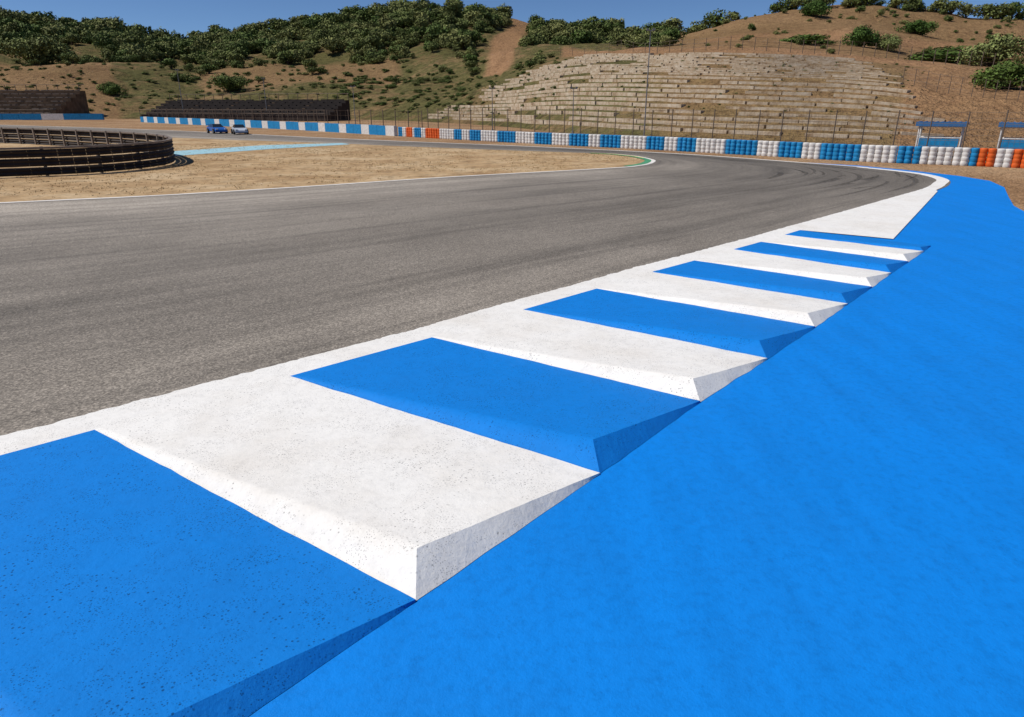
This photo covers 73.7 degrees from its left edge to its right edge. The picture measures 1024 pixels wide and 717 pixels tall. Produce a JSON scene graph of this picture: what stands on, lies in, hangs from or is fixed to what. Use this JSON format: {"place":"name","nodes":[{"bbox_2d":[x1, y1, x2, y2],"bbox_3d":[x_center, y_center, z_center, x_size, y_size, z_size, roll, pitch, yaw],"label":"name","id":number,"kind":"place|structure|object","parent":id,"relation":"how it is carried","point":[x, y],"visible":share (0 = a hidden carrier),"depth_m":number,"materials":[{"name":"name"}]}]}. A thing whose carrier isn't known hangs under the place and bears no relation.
{"place":"outdoors","nodes":[
{"label":"outdoors","id":0,"kind":"place"},
{"bbox_2d":[0,133,646,201],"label":"infield grass","id":1,"kind":"structure","parent":0,"point":[292,168],"depth_m":18.32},
{"bbox_2d":[0,127,175,176],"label":"guardrail","id":2,"kind":"object","parent":1,"relation":"on","point":[154,147],"visible":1,"depth_m":17.59,"materials":[{"name":"metal"}]},
{"bbox_2d":[174,143,346,155],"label":"pale blue runoff","id":3,"kind":"structure","parent":1,"relation":"on","point":[204,151],"depth_m":26.66,"materials":[{"name":"paint"}]},
{"bbox_2d":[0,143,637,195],"bbox_3d":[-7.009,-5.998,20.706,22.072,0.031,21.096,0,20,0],"label":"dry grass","id":4,"kind":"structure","parent":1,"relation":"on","point":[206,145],"depth_m":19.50,"materials":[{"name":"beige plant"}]},
{"bbox_2d":[0,153,655,202],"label":"white line","id":5,"kind":"object","parent":1,"relation":"on","point":[652,161],"visible":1,"depth_m":14.37,"materials":[{"name":"paint"}]},
{"bbox_2d":[596,153,650,165],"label":"apex kerb","id":6,"kind":"structure","parent":1,"relation":"on","point":[646,160],"depth_m":20.80,"materials":[{"name":"green paint"}]},
{"bbox_2d":[0,125,949,435],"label":"race track","id":7,"kind":"structure","parent":0,"point":[106,303],"depth_m":7.87,"materials":[{"name":"grey asphalt"}]},
{"bbox_2d":[206,124,227,133],"bbox_3d":[-17.696,-13.790,40.956,0.830,0.533,1.861,-15,25,-36],"label":"race car","id":8,"kind":"object","parent":7,"relation":"on","point":[214,128],"visible":1,"depth_m":40.60,"materials":[{"name":"blue paint"}]},
{"bbox_2d":[231,124,248,133],"bbox_3d":[-15.897,-13.372,39.830,0.830,0.533,1.861,-10,23,-25],"label":"race car","id":9,"kind":"object","parent":7,"relation":"on","point":[238,128],"visible":1,"depth_m":39.38,"materials":[{"name":"white paint"}]},
{"bbox_2d":[21,125,859,166],"bbox_3d":[-24.119,-14.841,44.553,87.385,0.001,3.472,15,25,35],"label":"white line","id":10,"kind":"object","parent":7,"relation":"on","point":[535,146],"visible":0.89,"depth_m":26.61,"materials":[{"name":"paint"}]},
{"bbox_2d":[0,167,948,454],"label":"white line","id":11,"kind":"object","parent":7,"relation":"on","point":[78,425],"visible":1,"depth_m":4.67,"materials":[{"name":"paint"}]},
{"bbox_2d":[0,3,1023,148],"bbox_3d":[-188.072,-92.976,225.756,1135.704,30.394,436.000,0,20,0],"label":"hills","id":12,"kind":"structure","parent":0,"point":[504,49],"depth_m":77.29,"materials":[{"name":"soil"}]},
{"bbox_2d":[0,35,76,64],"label":"tree","id":13,"kind":"object","parent":12,"relation":"on","point":[42,50],"visible":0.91,"depth_m":125.73,"materials":[{"name":"green plant"}]},
{"bbox_2d":[96,81,128,94],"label":"bush","id":14,"kind":"object","parent":12,"relation":"on","point":[110,88],"visible":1,"depth_m":95.18,"materials":[{"name":"green plant"}]},
{"bbox_2d":[209,73,250,90],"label":"bush","id":15,"kind":"object","parent":12,"relation":"on","point":[226,82],"visible":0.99,"depth_m":101.08,"materials":[{"name":"green plant"}]},
{"bbox_2d":[0,0,1023,130],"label":"hillside trees","id":16,"kind":"object","parent":12,"relation":"on","point":[358,31],"visible":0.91,"depth_m":135.71,"materials":[{"name":"green plant"}]},
{"bbox_2d":[428,52,944,139],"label":"stone terrace","id":17,"kind":"structure","parent":12,"relation":"on","point":[691,59],"depth_m":40.82,"materials":[{"name":"concrete"}]},
{"bbox_2d":[560,36,1001,66],"bbox_3d":[15.111,-27.544,61.833,8.952,4.009,49.790,-12,24,-29],"label":"wire fence","id":18,"kind":"object","parent":12,"relation":"on","point":[730,45],"visible":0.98,"depth_m":49.28,"materials":[{"name":"grey metal"}]},
{"bbox_2d":[780,34,838,44],"bbox_3d":[27.541,-29.974,64.674,5.550,1.352,6.040,15,25,35],"label":"bush","id":19,"kind":"object","parent":12,"relation":"on","point":[814,38],"visible":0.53,"depth_m":63.40,"materials":[{"name":"green plant"}]},
{"bbox_2d":[798,0,832,16],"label":"bush","id":20,"kind":"object","parent":12,"relation":"on","point":[815,8],"visible":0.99,"depth_m":90.62,"materials":[{"name":"green plant"}]},
{"bbox_2d":[838,24,881,46],"bbox_3d":[33.218,-30.599,65.484,3.904,2.600,4.708,15,25,35],"label":"bush","id":21,"kind":"object","parent":12,"relation":"on","point":[860,36],"visible":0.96,"depth_m":64.69,"materials":[{"name":"green plant"}]},
{"bbox_2d":[875,34,902,50],"bbox_3d":[35.839,-29.926,65.118,2.405,2.030,3.925,11,23,28],"label":"bush","id":22,"kind":"object","parent":12,"relation":"on","point":[892,41],"visible":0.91,"depth_m":64.53,"materials":[{"name":"green plant"}]},
{"bbox_2d":[894,19,940,34],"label":"bush","id":23,"kind":"object","parent":12,"relation":"on","point":[920,26],"visible":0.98,"depth_m":77.18,"materials":[{"name":"green plant"}]},
{"bbox_2d":[904,45,974,62],"bbox_3d":[35.217,-24.151,54.876,6.684,1.860,8.270,-2,20,-6],"label":"bush","id":24,"kind":"object","parent":12,"relation":"on","point":[941,52],"visible":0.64,"depth_m":54.07,"materials":[{"name":"green plant"}]},
{"bbox_2d":[902,68,1022,99],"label":"wire fence","id":25,"kind":"object","parent":12,"relation":"on","point":[962,83],"visible":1,"depth_m":32.03,"materials":[{"name":"grey metal"}]},
{"bbox_2d":[954,32,1023,65],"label":"olive tree","id":26,"kind":"object","parent":12,"relation":"on","point":[1006,45],"visible":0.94,"depth_m":49.81,"materials":[{"name":"green plant"}]},
{"bbox_2d":[968,60,1023,88],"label":"bush","id":27,"kind":"object","parent":12,"relation":"on","point":[1003,75],"visible":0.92,"depth_m":34.31,"materials":[{"name":"green plant"}]},
{"bbox_2d":[0,119,1023,270],"bbox_3d":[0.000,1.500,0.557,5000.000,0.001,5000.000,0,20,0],"label":"ground","id":28,"kind":"structure","parent":0,"point":[1015,190],"depth_m":33.84,"materials":[{"name":"brown soil"}]},
{"bbox_2d":[0,85,89,113],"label":"grandstand","id":29,"kind":"object","parent":28,"relation":"on","point":[47,101],"visible":0.94,"depth_m":81.25,"materials":[{"name":"brown concrete"}]},
{"bbox_2d":[0,114,104,119],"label":"concrete wall","id":30,"kind":"structure","parent":28,"relation":"on","point":[51,116],"depth_m":73.42,"materials":[{"name":"blue paint"}]},
{"bbox_2d":[139,93,350,120],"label":"grandstand","id":31,"kind":"object","parent":28,"relation":"on","point":[310,106],"visible":0.88,"depth_m":76.11,"materials":[{"name":"concrete"}]},
{"bbox_2d":[140,117,396,135],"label":"concrete wall","id":32,"kind":"structure","parent":28,"relation":"on","point":[355,128],"depth_m":47.12,"materials":[{"name":"white paint"}]},
{"bbox_2d":[161,108,422,127],"bbox_3d":[-20.368,-19.444,55.083,0.678,1.330,45.035,-18,27,-40],"label":"catch fence","id":33,"kind":"object","parent":28,"relation":"on","point":[348,120],"visible":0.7,"depth_m":50.94,"materials":[{"name":"metal"}]},
{"bbox_2d":[350,86,355,123],"bbox_3d":[-13.000,-20.823,56.271,0.390,3.090,0.160,0,20,0],"label":"lamp pole","id":34,"kind":"object","parent":28,"relation":"on","point":[354,105],"visible":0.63,"depth_m":56.26,"materials":[{"name":"metal"}]},
{"bbox_2d":[489,87,494,130],"bbox_3d":[-1.300,-16.461,45.090,0.390,2.690,0.140,0,20,0],"label":"lamp pole","id":35,"kind":"object","parent":28,"relation":"on","point":[492,107],"visible":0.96,"depth_m":45.05,"materials":[{"name":"metal"}]},
{"bbox_2d":[570,87,577,132],"bbox_3d":[3.200,-12.981,35.712,0.390,2.290,0.125,0,20,0],"label":"lamp pole","id":36,"kind":"object","parent":28,"relation":"on","point":[573,106],"visible":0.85,"depth_m":35.60,"materials":[{"name":"metal"}]},
{"bbox_2d":[248,163,1023,716],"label":"blue runoff","id":37,"kind":"structure","parent":28,"relation":"on","point":[824,517],"depth_m":2.58,"materials":[{"name":"paint"}]},
{"bbox_2d":[0,190,936,716],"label":"kerb","id":38,"kind":"structure","parent":37,"relation":"on","point":[244,552],"depth_m":3.07,"materials":[{"name":"white paint"}]},
{"bbox_2d":[643,28,654,135],"bbox_3d":[6.250,-12.598,31.591,0.390,4.840,0.140,0,20,0],"label":"lamp pole","id":39,"kind":"object","parent":28,"relation":"on","point":[647,29],"visible":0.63,"depth_m":31.50,"materials":[{"name":"metal"}]},
{"bbox_2d":[398,127,1023,167],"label":"tyre barrier","id":40,"kind":"object","parent":28,"relation":"on","point":[888,154],"visible":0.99,"depth_m":22.81,"materials":[{"name":"rubber"}]},
{"bbox_2d":[418,108,1023,163],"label":"catch fence","id":41,"kind":"object","parent":28,"relation":"on","point":[692,119],"visible":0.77,"depth_m":24.09,"materials":[{"name":"metal"}]},
{"bbox_2d":[915,121,969,148],"bbox_3d":[13.884,-7.117,22.188,1.420,1.105,0.965,13,24,32],"label":"marshal post","id":42,"kind":"object","parent":28,"relation":"on","point":[941,142],"visible":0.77,"depth_m":21.90,"materials":[{"name":"blue metal"}]},
{"bbox_2d":[996,122,1023,153],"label":"marshal post","id":43,"kind":"object","parent":28,"relation":"on","point":[1015,142],"visible":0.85,"depth_m":21.10,"materials":[{"name":"blue metal"}]},
{"bbox_2d":[0,0,1023,36],"label":"sky","id":44,"kind":"structure","parent":0,"point":[181,16],"materials":[{"name":"blue"}]},
{"bbox_2d":[960,171,1023,182],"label":"gravel","id":45,"kind":"structure","parent":0,"point":[993,176],"depth_m":16.49,"materials":[{"name":"brown gravel"}]}
]}

